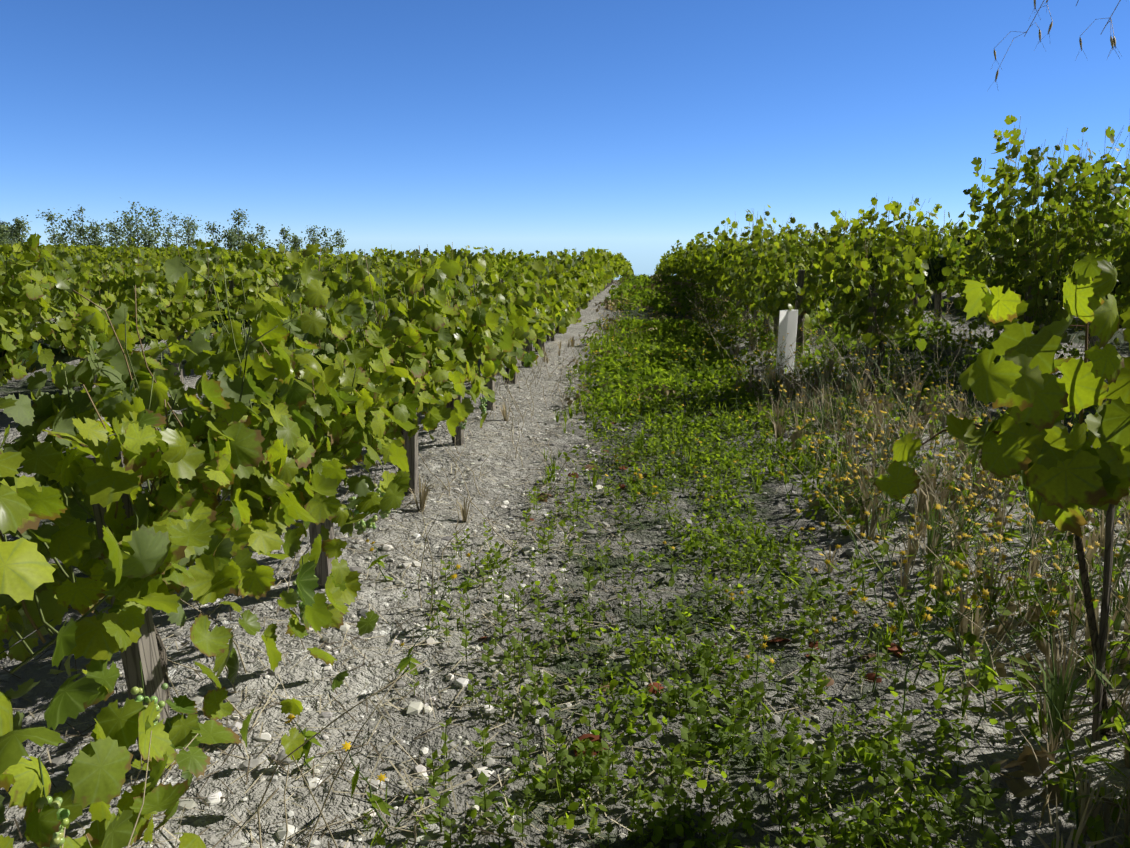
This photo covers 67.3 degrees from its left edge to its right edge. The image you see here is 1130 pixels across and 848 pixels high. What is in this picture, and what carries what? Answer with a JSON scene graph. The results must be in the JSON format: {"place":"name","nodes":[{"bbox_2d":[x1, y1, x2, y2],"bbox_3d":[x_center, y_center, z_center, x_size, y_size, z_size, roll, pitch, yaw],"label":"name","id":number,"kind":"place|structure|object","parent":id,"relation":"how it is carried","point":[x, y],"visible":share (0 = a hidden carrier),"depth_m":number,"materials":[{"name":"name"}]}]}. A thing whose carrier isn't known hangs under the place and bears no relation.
{"place":"outdoors","nodes":[
{"label":"outdoors","id":0,"kind":"place"},
{"bbox_2d":[0,278,1129,847],"bbox_3d":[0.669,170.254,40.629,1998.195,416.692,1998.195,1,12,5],"label":"terrain","id":1,"kind":"structure","parent":0,"point":[232,810],"depth_m":3.21,"materials":[{"name":"grey gravel"}]},
{"bbox_2d":[0,201,347,254],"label":"trees","id":2,"kind":"object","parent":1,"relation":"on","point":[232,238],"materials":[{"name":"green plant"}]},
{"bbox_2d":[0,261,971,653],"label":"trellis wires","id":3,"kind":"object","parent":1,"relation":"on","point":[220,513],"visible":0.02,"depth_m":2.20,"materials":[{"name":"grey metal"}]},
{"bbox_2d":[0,230,1125,378],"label":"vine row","id":4,"kind":"object","parent":1,"relation":"on","point":[63,356],"depth_m":9.81,"materials":[{"name":"green plant"}]},
{"bbox_2d":[0,187,1129,298],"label":"vine leaves","id":5,"kind":"object","parent":4,"relation":"on","point":[678,263],"visible":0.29,"depth_m":21.21,"materials":[{"name":"green plant"}]},
{"bbox_2d":[0,244,1129,847],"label":"vine leaves","id":6,"kind":"object","parent":1,"relation":"on","point":[256,456],"visible":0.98,"depth_m":2.31,"materials":[{"name":"green plant"}]},
{"bbox_2d":[35,397,486,847],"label":"grapes","id":7,"kind":"object","parent":6,"relation":"hanging from","point":[58,838],"visible":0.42,"depth_m":2.02,"materials":[{"name":"green food"}]},
{"bbox_2d":[0,116,1129,829],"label":"vine canes and stems","id":8,"kind":"object","parent":1,"relation":"on","point":[96,612],"visible":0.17,"depth_m":4.23,"materials":[{"name":"brown plant"}]},
{"bbox_2d":[0,0,1129,847],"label":"dry straw and stalks","id":9,"kind":"object","parent":1,"relation":"on","point":[1060,690],"visible":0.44,"depth_m":3.60,"materials":[{"name":"beige plant"}]},
{"bbox_2d":[21,273,1129,847],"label":"ground cover plants","id":10,"kind":"object","parent":1,"relation":"on","point":[661,367],"visible":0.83,"depth_m":3.43,"materials":[{"name":"green plant"}]},
{"bbox_2d":[22,354,1129,847],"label":"stones","id":11,"kind":"object","parent":1,"relation":"on","point":[412,708],"visible":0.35,"depth_m":3.16,"materials":[{"name":"stone"}]},
{"bbox_2d":[61,277,1110,735],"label":"vine trunks","id":12,"kind":"object","parent":1,"relation":"on","point":[1093,629],"depth_m":2.63,"materials":[{"name":"brown wood"}]},
{"bbox_2d":[70,257,1114,771],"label":"vine stakes","id":13,"kind":"object","parent":1,"relation":"on","point":[144,649],"visible":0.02,"depth_m":2.63,"materials":[{"name":"grey wood"}]},
{"bbox_2d":[284,284,1129,781],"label":"yellow flowers","id":14,"kind":"object","parent":1,"relation":"on","point":[826,562],"visible":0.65,"depth_m":3.98,"materials":[{"name":"yellow plant"}]},
{"bbox_2d":[775,309,797,381],"bbox_3d":[2.566,-0.895,9.830,0.245,0.840,0.110,-12,17,-44],"label":"vine guard tube","id":15,"kind":"object","parent":1,"relation":"on","point":[788,320],"visible":0.7,"depth_m":9.75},
{"bbox_2d":[479,274,1129,827],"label":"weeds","id":16,"kind":"object","parent":1,"relation":"on","point":[1029,764],"visible":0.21,"depth_m":3.48,"materials":[{"name":"green plant"}]},
{"bbox_2d":[0,115,1129,397],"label":"vine leaves","id":17,"kind":"object","parent":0,"point":[530,311],"visible":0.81,"depth_m":9.03,"materials":[{"name":"green plant"}]},
{"bbox_2d":[0,0,1129,279],"label":"sky","id":18,"kind":"structure","parent":0,"point":[635,129],"materials":[{"name":"blue"}]}
]}

